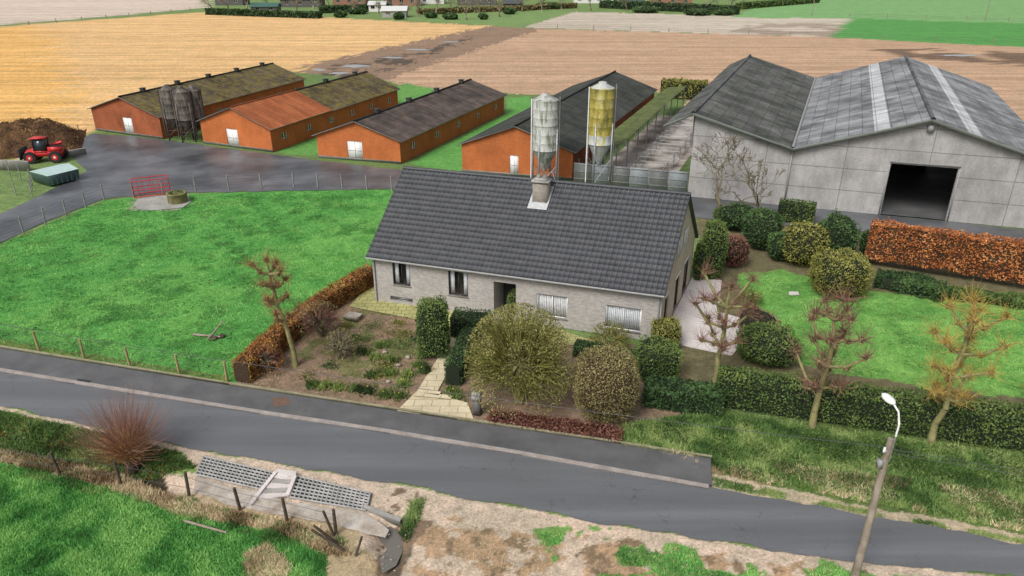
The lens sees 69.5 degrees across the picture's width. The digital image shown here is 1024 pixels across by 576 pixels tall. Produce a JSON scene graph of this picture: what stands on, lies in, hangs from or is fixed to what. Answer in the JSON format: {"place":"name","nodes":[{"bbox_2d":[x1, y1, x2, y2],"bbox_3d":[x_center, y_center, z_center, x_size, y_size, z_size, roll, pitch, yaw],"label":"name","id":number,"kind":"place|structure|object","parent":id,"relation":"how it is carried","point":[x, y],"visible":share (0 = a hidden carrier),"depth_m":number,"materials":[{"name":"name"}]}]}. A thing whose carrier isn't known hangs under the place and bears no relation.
{"place":"outdoors","nodes":[
{"label":"outdoors","id":0,"kind":"place"},
{"bbox_2d":[0,463,330,575],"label":"meadow grass","id":1,"kind":"structure","parent":0,"point":[27,499],"depth_m":28.81,"materials":[{"name":"green plant"}]},
{"bbox_2d":[0,189,384,381],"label":"lawn grass","id":2,"kind":"structure","parent":0,"point":[5,299],"depth_m":53.81,"materials":[{"name":"green plant"}]},
{"bbox_2d":[0,348,711,486],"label":"sidewalk","id":3,"kind":"structure","parent":0,"point":[649,461],"depth_m":36.08,"materials":[{"name":"concrete"}]},
{"bbox_2d":[397,338,472,418],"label":"path","id":4,"kind":"structure","parent":0,"point":[434,379],"depth_m":37.39,"materials":[{"name":"beige stone"}]},
{"bbox_2d":[414,388,451,399],"bbox_3d":[-4.002,5.527,37.984,1.914,0.100,0.760,7,26,14],"label":"path step","id":5,"kind":"object","parent":4,"relation":"on","point":[422,392],"visible":0.89,"depth_m":37.93,"materials":[{"name":"beige stone"}]},
{"bbox_2d":[349,286,632,349],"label":"house apron paving","id":6,"kind":"structure","parent":0,"point":[367,301],"depth_m":47.16,"materials":[{"name":"beige stone"}]},
{"bbox_2d":[0,0,1023,575],"bbox_3d":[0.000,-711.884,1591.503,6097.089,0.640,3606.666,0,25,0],"label":"ground","id":7,"kind":"structure","parent":0,"point":[72,66],"depth_m":60.08,"materials":[{"name":"green plant"}]},
{"bbox_2d":[0,159,32,197],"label":"farm fence","id":8,"kind":"object","parent":7,"relation":"on","point":[29,182],"visible":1,"depth_m":69.74,"materials":[{"name":"concrete"}]},
{"bbox_2d":[15,136,68,163],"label":"tractor","id":9,"kind":"object","parent":7,"relation":"on","point":[54,152],"visible":0.98,"depth_m":78.65,"materials":[{"name":"red paint"}]},
{"bbox_2d":[0,148,86,170],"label":"retaining wall","id":10,"kind":"structure","parent":7,"relation":"on","point":[25,165],"depth_m":76.30,"materials":[{"name":"concrete"}]},
{"bbox_2d":[0,324,228,381],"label":"wire fence","id":11,"kind":"object","parent":7,"relation":"on","point":[125,352],"visible":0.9,"depth_m":40.53,"materials":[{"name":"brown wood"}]},
{"bbox_2d":[50,382,180,475],"bbox_3d":[-17.055,6.223,32.258,5.161,4.441,5.082,13,28,26],"label":"bare shrub","id":12,"kind":"object","parent":7,"relation":"on","point":[126,444],"visible":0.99,"depth_m":32.32,"materials":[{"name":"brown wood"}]},
{"bbox_2d":[134,195,190,209],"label":"well slab","id":13,"kind":"structure","parent":7,"relation":"on","point":[160,204],"depth_m":66.47,"materials":[{"name":"concrete"}]},
{"bbox_2d":[166,189,187,204],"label":"stone well","id":14,"kind":"object","parent":13,"relation":"on","point":[176,197],"visible":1,"depth_m":66.26,"materials":[{"name":"beige stone"}]},
{"bbox_2d":[2,451,337,535],"bbox_3d":[-15.127,8.210,30.995,17.209,1.403,0.689,6,25,13],"label":"field fence","id":15,"kind":"object","parent":7,"relation":"on","point":[187,487],"visible":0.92,"depth_m":30.64,"materials":[{"name":"brown wood"}]},
{"bbox_2d":[157,84,184,140],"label":"feed silo","id":16,"kind":"object","parent":7,"relation":"on","point":[166,104],"visible":0.65,"depth_m":86.56,"materials":[{"name":"grey metal"}]},
{"bbox_2d":[170,86,197,142],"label":"feed silo","id":17,"kind":"object","parent":7,"relation":"on","point":[182,103],"visible":1,"depth_m":85.79,"materials":[{"name":"grey metal"}]},
{"bbox_2d":[186,85,204,139],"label":"feed silo","id":18,"kind":"object","parent":7,"relation":"on","point":[197,102],"visible":0.68,"depth_m":86.91,"materials":[{"name":"grey metal"}]},
{"bbox_2d":[0,172,392,242],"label":"concrete post fence","id":19,"kind":"object","parent":7,"relation":"on","point":[228,184],"visible":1,"depth_m":68.95,"materials":[{"name":"concrete"}]},
{"bbox_2d":[130,174,170,197],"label":"red metal pen","id":20,"kind":"object","parent":19,"relation":"attached to","point":[163,183],"visible":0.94,"depth_m":68.19,"materials":[{"name":"paint"}]},
{"bbox_2d":[88,62,305,138],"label":"red brick shed","id":21,"kind":"structure","parent":7,"relation":"on","point":[138,113],"depth_m":96.68,"materials":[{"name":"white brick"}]},
{"bbox_2d":[204,8,322,18],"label":"field hedge","id":22,"kind":"object","parent":7,"relation":"on","point":[265,13],"visible":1,"depth_m":244.29,"materials":[{"name":"green plant"}]},
{"bbox_2d":[246,336,283,375],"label":"bare shrub","id":23,"kind":"object","parent":7,"relation":"on","point":[264,360],"visible":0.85,"depth_m":39.68,"materials":[{"name":"brown plant"}]},
{"bbox_2d":[249,3,281,9],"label":"garden shed","id":24,"kind":"structure","parent":7,"relation":"on","point":[268,6],"depth_m":257.99,"materials":[{"name":"teal paint"}]},
{"bbox_2d":[239,246,306,367],"bbox_3d":[-12.451,1.102,39.304,3.224,7.264,2.982,0,25,0],"label":"pollarded tree","id":25,"kind":"object","parent":7,"relation":"on","point":[278,314],"visible":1,"depth_m":38.84,"materials":[{"name":"brown plant"}]},
{"bbox_2d":[195,456,370,510],"bbox_3d":[-10.092,8.598,31.375,8.702,0.530,2.262,7,26,14],"label":"concrete culvert","id":26,"kind":"object","parent":7,"relation":"on","point":[277,483],"visible":0.99,"depth_m":31.57,"materials":[{"name":"grey concrete"}]},
{"bbox_2d":[193,477,388,537],"bbox_3d":[-9.396,9.019,30.498,9.522,0.001,1.189,7,26,15],"label":"channel bed","id":27,"kind":"object","parent":7,"relation":"on","point":[363,522],"visible":0.96,"depth_m":30.32,"materials":[{"name":"concrete"}]},
{"bbox_2d":[195,71,399,151],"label":"red brick shed","id":28,"kind":"structure","parent":7,"relation":"on","point":[276,122],"depth_m":88.36,"materials":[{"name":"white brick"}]},
{"bbox_2d":[230,264,373,382],"bbox_3d":[-12.236,1.647,44.913,1.802,1.432,13.965,9,26,18],"label":"beech hedge","id":29,"kind":"object","parent":7,"relation":"on","point":[348,287],"visible":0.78,"depth_m":44.04,"materials":[{"name":"brown plant"}]},
{"bbox_2d":[280,0,324,6],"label":"farmhouse","id":30,"kind":"object","parent":7,"relation":"on","point":[303,3],"visible":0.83,"depth_m":283.32,"materials":[{"name":"white paint"}]},
{"bbox_2d":[297,300,344,339],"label":"bare shrub","id":31,"kind":"object","parent":7,"relation":"on","point":[326,319],"visible":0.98,"depth_m":43.29,"materials":[{"name":"brown plant"}]},
{"bbox_2d":[311,510,362,555],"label":"broken fence posts","id":32,"kind":"object","parent":7,"relation":"on","point":[331,540],"visible":1,"depth_m":28.14,"materials":[{"name":"brown wood"}]},
{"bbox_2d":[241,292,436,402],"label":"groundcover plants","id":33,"kind":"object","parent":7,"relation":"on","point":[348,325],"visible":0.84,"depth_m":42.81,"materials":[{"name":"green plant"}]},
{"bbox_2d":[323,327,356,361],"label":"bare shrub","id":34,"kind":"object","parent":7,"relation":"on","point":[335,344],"visible":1,"depth_m":41.05,"materials":[{"name":"beige plant"}]},
{"bbox_2d":[318,3,392,12],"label":"field hedge","id":35,"kind":"object","parent":7,"relation":"on","point":[329,8],"visible":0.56,"depth_m":259.33,"materials":[{"name":"green plant"}]},
{"bbox_2d":[0,345,711,457],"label":"garden edging","id":36,"kind":"object","parent":7,"relation":"on","point":[315,396],"visible":1,"depth_m":37.51,"materials":[{"name":"concrete"}]},
{"bbox_2d":[343,312,409,382],"bbox_3d":[-7.204,3.081,43.279,3.266,0.453,8.786,-12,27,-25],"label":"rockery","id":37,"kind":"object","parent":7,"relation":"on","point":[353,316],"visible":0.84,"depth_m":45.63,"materials":[{"name":"stone"}]},
{"bbox_2d":[363,504,401,526],"bbox_3d":[-5.290,9.271,30.072,1.859,0.300,0.183,12,27,25],"label":"concrete headwall","id":38,"kind":"object","parent":7,"relation":"on","point":[393,519],"visible":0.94,"depth_m":29.91,"materials":[{"name":"grey concrete"}]},
{"bbox_2d":[305,333,468,401],"bbox_3d":[-6.141,4.260,40.275,9.205,0.478,6.452,6,25,12],"label":"daffodil bed","id":39,"kind":"object","parent":7,"relation":"on","point":[418,365],"visible":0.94,"depth_m":39.08,"materials":[{"name":"green plant"}]},
{"bbox_2d":[377,526,402,572],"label":"ditch water","id":40,"kind":"structure","parent":7,"relation":"on","point":[391,542],"depth_m":28.61,"materials":[{"name":"grey liquid"}]},
{"bbox_2d":[380,6,408,17],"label":"garden shed","id":41,"kind":"structure","parent":7,"relation":"on","point":[388,11],"depth_m":241.48,"materials":[{"name":"concrete"}]},
{"bbox_2d":[311,78,506,163],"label":"red brick shed","id":42,"kind":"structure","parent":7,"relation":"on","point":[407,130],"depth_m":82.99,"materials":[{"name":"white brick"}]},
{"bbox_2d":[415,292,450,358],"bbox_3d":[-4.380,2.103,41.128,2.040,3.755,1.990,0,25,0],"label":"column yew","id":43,"kind":"object","parent":7,"relation":"on","point":[432,324],"depth_m":40.53,"materials":[{"name":"green plant"}]},
{"bbox_2d":[443,326,479,385],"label":"evergreen hedge","id":44,"kind":"object","parent":7,"relation":"on","point":[454,371],"visible":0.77,"depth_m":39.30,"materials":[{"name":"green plant"}]},
{"bbox_2d":[449,306,492,339],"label":"evergreen hedge","id":45,"kind":"object","parent":7,"relation":"on","point":[459,320],"visible":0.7,"depth_m":43.43,"materials":[{"name":"green plant"}]},
{"bbox_2d":[471,391,482,415],"bbox_3d":[-1.714,5.649,36.279,0.457,1.310,0.408,8,26,16],"label":"stone garden urn","id":46,"kind":"object","parent":7,"relation":"on","point":[477,409],"visible":0.74,"depth_m":36.16,"materials":[{"name":"stone"}]},
{"bbox_2d":[416,2,577,14],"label":"field hedge","id":47,"kind":"object","parent":7,"relation":"on","point":[490,8],"visible":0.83,"depth_m":262.88,"materials":[{"name":"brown plant"}]},
{"bbox_2d":[461,302,576,418],"bbox_3d":[0.356,3.293,36.326,5.725,5.623,5.628,0,25,0],"label":"round clipped tree","id":48,"kind":"object","parent":7,"relation":"on","point":[518,344],"visible":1,"depth_m":35.47,"materials":[{"name":"green plant"}]},
{"bbox_2d":[372,204,694,339],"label":"walls","id":49,"kind":"structure","parent":7,"relation":"on","point":[579,308],"depth_m":45.09,"materials":[{"name":"brick"}]},
{"bbox_2d":[365,257,664,319],"bbox_3d":[-0.301,0.637,44.872,18.741,3.199,0.436,8,26,16],"label":"gutter pipe","id":50,"kind":"object","parent":49,"relation":"attached to","point":[568,284],"visible":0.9,"depth_m":43.92,"materials":[{"name":"grey metal"}]},
{"bbox_2d":[366,166,698,297],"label":"roof","id":51,"kind":"structure","parent":49,"relation":"attached to","point":[623,238],"depth_m":45.05,"materials":[{"name":"tile"}]},
{"bbox_2d":[527,174,553,209],"bbox_3d":[1.784,-5.781,45.841,1.234,2.500,1.420,10,27,21],"label":"chimney","id":52,"kind":"object","parent":51,"relation":"on","point":[542,189],"visible":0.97,"depth_m":45.56,"materials":[{"name":"concrete"}]},
{"bbox_2d":[204,475,869,575],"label":"stones","id":53,"kind":"object","parent":7,"relation":"on","point":[524,540],"visible":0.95,"depth_m":28.32,"materials":[{"name":"grey stone"}]},
{"bbox_2d":[487,407,623,442],"bbox_3d":[2.103,6.544,35.460,6.669,0.480,1.315,6,25,13],"label":"cotoneaster bed","id":54,"kind":"object","parent":7,"relation":"on","point":[562,421],"visible":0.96,"depth_m":35.37,"materials":[{"name":"red plant"}]},
{"bbox_2d":[457,70,657,179],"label":"red brick shed","id":55,"kind":"structure","parent":7,"relation":"on","point":[503,147],"depth_m":75.14,"materials":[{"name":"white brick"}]},
{"bbox_2d":[585,81,616,184],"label":"feed silo","id":56,"kind":"object","parent":7,"relation":"on","point":[600,130],"visible":0.98,"depth_m":68.04,"materials":[{"name":"metal"}]},
{"bbox_2d":[572,338,635,364],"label":"evergreen hedge","id":57,"kind":"object","parent":7,"relation":"on","point":[578,346],"visible":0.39,"depth_m":41.46,"materials":[{"name":"green plant"}]},
{"bbox_2d":[571,342,640,424],"bbox_3d":[4.548,4.567,35.730,3.445,3.768,3.384,0,25,0],"label":"clipped dome shrub","id":58,"kind":"object","parent":7,"relation":"on","point":[605,381],"visible":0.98,"depth_m":34.73,"materials":[{"name":"brown plant"}]},
{"bbox_2d":[587,320,632,348],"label":"bush","id":59,"kind":"object","parent":7,"relation":"on","point":[614,335],"visible":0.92,"depth_m":41.81,"materials":[{"name":"green plant"}]},
{"bbox_2d":[573,163,688,191],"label":"steel panel fence","id":60,"kind":"object","parent":7,"relation":"on","point":[675,181],"visible":0.84,"depth_m":69.98,"materials":[{"name":"grey metal"}]},
{"bbox_2d":[591,86,685,177],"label":"cattle leanto","id":61,"kind":"structure","parent":7,"relation":"on","point":[632,124],"depth_m":85.44,"materials":[{"name":"metal"}]},
{"bbox_2d":[591,115,693,185],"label":"cattle yard concrete","id":62,"kind":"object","parent":7,"relation":"on","point":[678,162],"visible":0.4,"depth_m":84.61,"materials":[{"name":"grey concrete"}]},
{"bbox_2d":[630,5,659,12],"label":"distant bush","id":63,"kind":"object","parent":7,"relation":"on","point":[646,9],"visible":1,"depth_m":258.23,"materials":[{"name":"green plant"}]},
{"bbox_2d":[633,333,685,380],"bbox_3d":[7.796,3.740,39.501,2.627,2.136,2.616,0,25,0],"label":"box topiary","id":64,"kind":"object","parent":7,"relation":"on","point":[656,356],"visible":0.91,"depth_m":38.74,"materials":[{"name":"green plant"}]},
{"bbox_2d":[650,314,682,346],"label":"box topiary","id":65,"kind":"object","parent":7,"relation":"on","point":[667,328],"visible":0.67,"depth_m":41.97,"materials":[{"name":"yellow plant"}]},
{"bbox_2d":[599,0,739,14],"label":"field hedge","id":66,"kind":"object","parent":7,"relation":"on","point":[661,6],"visible":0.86,"depth_m":265.32,"materials":[{"name":"green plant"}]},
{"bbox_2d":[641,373,725,416],"bbox_3d":[8.587,5.366,37.028,4.061,1.341,1.803,6,25,13],"label":"laurel hedge","id":67,"kind":"object","parent":7,"relation":"on","point":[681,395],"visible":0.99,"depth_m":36.59,"materials":[{"name":"green plant"}]},
{"bbox_2d":[660,77,707,99],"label":"boundary hedge","id":68,"kind":"object","parent":7,"relation":"on","point":[694,88],"visible":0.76,"depth_m":111.52,"materials":[{"name":"green plant"}]},
{"bbox_2d":[683,8,712,15],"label":"distant bush","id":69,"kind":"object","parent":7,"relation":"on","point":[695,11],"visible":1,"depth_m":248.43,"materials":[{"name":"green plant"}]},
{"bbox_2d":[692,241,707,281],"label":"column yew","id":70,"kind":"object","parent":7,"relation":"on","point":[700,253],"depth_m":50.19,"materials":[{"name":"green plant"}]},
{"bbox_2d":[672,277,739,355],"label":"terrace","id":71,"kind":"structure","parent":7,"relation":"on","point":[685,312],"depth_m":45.84,"materials":[{"name":"concrete"}]},
{"bbox_2d":[701,218,729,279],"bbox_3d":[13.881,-2.705,50.659,1.941,4.518,1.954,0,25,0],"label":"column yew","id":72,"kind":"object","parent":7,"relation":"on","point":[715,237],"depth_m":49.97,"materials":[{"name":"green plant"}]},
{"bbox_2d":[690,130,748,215],"bbox_3d":[17.203,-9.808,62.813,4.555,7.405,5.720,17,30,32],"label":"bare apple tree","id":73,"kind":"object","parent":7,"relation":"on","point":[717,171],"visible":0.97,"depth_m":62.21,"materials":[{"name":"grey plant"}]},
{"bbox_2d":[684,257,763,385],"bbox_3d":[10.700,2.044,37.504,4.350,7.077,4.015,0,25,0],"label":"pollarded tree","id":74,"kind":"object","parent":7,"relation":"on","point":[723,344],"visible":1,"depth_m":37.15,"materials":[{"name":"brown plant"}]},
{"bbox_2d":[715,202,753,230],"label":"evergreen shrub","id":75,"kind":"object","parent":7,"relation":"on","point":[732,215],"visible":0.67,"depth_m":59.56,"materials":[{"name":"green plant"}]},
{"bbox_2d":[723,233,749,266],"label":"red leaf shrub","id":76,"kind":"object","parent":7,"relation":"on","point":[738,251],"visible":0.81,"depth_m":52.38,"materials":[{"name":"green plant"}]},
{"bbox_2d":[706,146,784,220],"bbox_3d":[18.344,-8.123,59.623,5.307,6.999,6.789,0,25,0],"label":"bare apple tree","id":77,"kind":"object","parent":7,"relation":"on","point":[750,179],"visible":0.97,"depth_m":58.59,"materials":[{"name":"grey plant"}]},
{"bbox_2d":[738,286,763,305],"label":"bare shrub","id":78,"kind":"object","parent":7,"relation":"on","point":[752,297],"visible":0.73,"depth_m":47.41,"materials":[{"name":"green plant"}]},
{"bbox_2d":[735,304,780,328],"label":"red leaf shrub","id":79,"kind":"object","parent":7,"relation":"on","point":[765,316],"visible":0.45,"depth_m":42.73,"materials":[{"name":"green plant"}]},
{"bbox_2d":[740,206,784,248],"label":"evergreen shrub","id":80,"kind":"object","parent":7,"relation":"on","point":[760,224],"visible":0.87,"depth_m":55.31,"materials":[{"name":"green plant"}]},
{"bbox_2d":[734,320,803,367],"bbox_3d":[14.225,3.103,41.104,3.714,1.968,3.848,0,25,0],"label":"evergreen shrub","id":81,"kind":"object","parent":7,"relation":"on","point":[764,343],"visible":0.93,"depth_m":40.26,"materials":[{"name":"green plant"}]},
{"bbox_2d":[522,23,1020,42],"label":"pasture fence","id":82,"kind":"object","parent":7,"relation":"on","point":[775,33],"visible":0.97,"depth_m":192.78,"materials":[{"name":"grey wood"}]},
{"bbox_2d":[765,231,788,259],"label":"evergreen shrub","id":83,"kind":"object","parent":7,"relation":"on","point":[774,250],"visible":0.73,"depth_m":53.65,"materials":[{"name":"green plant"}]},
{"bbox_2d":[735,0,820,8],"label":"field hedge","id":84,"kind":"object","parent":7,"relation":"on","point":[759,4],"visible":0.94,"depth_m":285.09,"materials":[{"name":"green plant"}]},
{"bbox_2d":[778,197,816,222],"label":"evergreen hedge","id":85,"kind":"object","parent":7,"relation":"on","point":[791,210],"visible":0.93,"depth_m":61.38,"materials":[{"name":"green plant"}]},
{"bbox_2d":[778,218,830,266],"bbox_3d":[21.042,-3.284,53.393,3.720,3.293,3.638,0,25,0],"label":"evergreen shrub","id":86,"kind":"object","parent":7,"relation":"on","point":[803,241],"visible":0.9,"depth_m":52.44,"materials":[{"name":"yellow plant"}]},
{"bbox_2d":[619,412,1023,530],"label":"verge plants","id":87,"kind":"object","parent":7,"relation":"on","point":[926,484],"visible":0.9,"depth_m":33.22,"materials":[{"name":"green plant"}]},
{"bbox_2d":[780,277,882,429],"bbox_3d":[14.681,3.024,33.931,4.029,8.258,3.743,0,25,0],"label":"pollarded tree","id":88,"kind":"object","parent":7,"relation":"on","point":[828,366],"visible":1,"depth_m":33.43,"materials":[{"name":"brown plant"}]},
{"bbox_2d":[817,208,862,253],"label":"evergreen shrub","id":89,"kind":"object","parent":7,"relation":"on","point":[843,231],"visible":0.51,"depth_m":52.65,"materials":[{"name":"green plant"}]},
{"bbox_2d":[806,246,875,301],"bbox_3d":[21.684,-1.030,48.819,3.842,2.996,3.780,0,25,0],"label":"box topiary","id":90,"kind":"object","parent":7,"relation":"on","point":[842,267],"visible":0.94,"depth_m":47.78,"materials":[{"name":"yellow plant"}]},
{"bbox_2d":[663,54,1023,228],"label":"concrete barn","id":91,"kind":"structure","parent":7,"relation":"on","point":[906,136],"depth_m":65.55,"materials":[{"name":"concrete"}]},
{"bbox_2d":[858,229,868,254],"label":"evergreen shrub","id":92,"kind":"object","parent":7,"relation":"on","point":[863,244],"visible":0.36,"depth_m":54.58,"materials":[{"name":"green plant"}]},
{"bbox_2d":[716,364,1023,452],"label":"clipped hedge","id":93,"kind":"object","parent":7,"relation":"on","point":[999,425],"visible":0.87,"depth_m":35.06,"materials":[{"name":"green plant"}]},
{"bbox_2d":[850,393,899,575],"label":"street lamp","id":94,"kind":"object","parent":7,"relation":"on","point":[881,464],"visible":1,"depth_m":25.16,"materials":[{"name":"grey wood"}]},
{"bbox_2d":[873,268,946,301],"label":"ivy hedge","id":95,"kind":"object","parent":7,"relation":"on","point":[916,284],"visible":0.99,"depth_m":49.38,"materials":[{"name":"green plant"}]},
{"bbox_2d":[864,216,1023,283],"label":"beech hedge","id":96,"kind":"object","parent":7,"relation":"on","point":[978,255],"visible":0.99,"depth_m":50.89,"materials":[{"name":"brown plant"}]},
{"bbox_2d":[913,281,1023,444],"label":"pollarded tree","id":97,"kind":"object","parent":7,"relation":"on","point":[950,376],"visible":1,"depth_m":32.37,"materials":[{"name":"orange plant"}]},
{"bbox_2d":[945,285,1023,309],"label":"ivy hedge","id":98,"kind":"object","parent":7,"relation":"on","point":[1015,300],"visible":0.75,"depth_m":47.88,"materials":[{"name":"green plant"}]},
{"bbox_2d":[0,372,1023,575],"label":"road","id":99,"kind":"structure","parent":0,"point":[598,496],"depth_m":31.73,"materials":[{"name":"grey asphalt"}]},
{"bbox_2d":[0,368,708,488],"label":"kerb","id":100,"kind":"structure","parent":99,"relation":"on","point":[492,448],"depth_m":35.24,"materials":[{"name":"concrete"}]},
{"bbox_2d":[0,134,1023,242],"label":"farmyard asphalt","id":101,"kind":"structure","parent":0,"point":[109,162],"depth_m":74.02,"materials":[{"name":"grey asphalt"}]},
{"bbox_2d":[0,116,86,159],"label":"manure heap","id":102,"kind":"object","parent":101,"relation":"on","point":[15,135],"visible":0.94,"depth_m":83.38,"materials":[{"name":"soil"}]},
{"bbox_2d":[29,163,78,185],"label":"skip container","id":103,"kind":"object","parent":101,"relation":"on","point":[57,174],"visible":0.97,"depth_m":71.67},
{"bbox_2d":[530,93,560,179],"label":"feed silo","id":104,"kind":"object","parent":101,"relation":"on","point":[545,109],"visible":0.93,"depth_m":67.68,"materials":[{"name":"metal"}]},
{"bbox_2d":[0,408,1023,575],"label":"roadside grass","id":105,"kind":"structure","parent":0,"point":[180,504],"depth_m":31.11,"materials":[{"name":"green plant"}]},
{"bbox_2d":[629,117,693,175],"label":"cattle railing","id":106,"kind":"object","parent":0,"point":[674,155],"visible":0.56,"depth_m":81.97,"materials":[{"name":"grey metal"}]},
{"bbox_2d":[743,271,1023,395],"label":"garden lawn grass","id":107,"kind":"structure","parent":0,"point":[899,328],"depth_m":44.40,"materials":[{"name":"green plant"}]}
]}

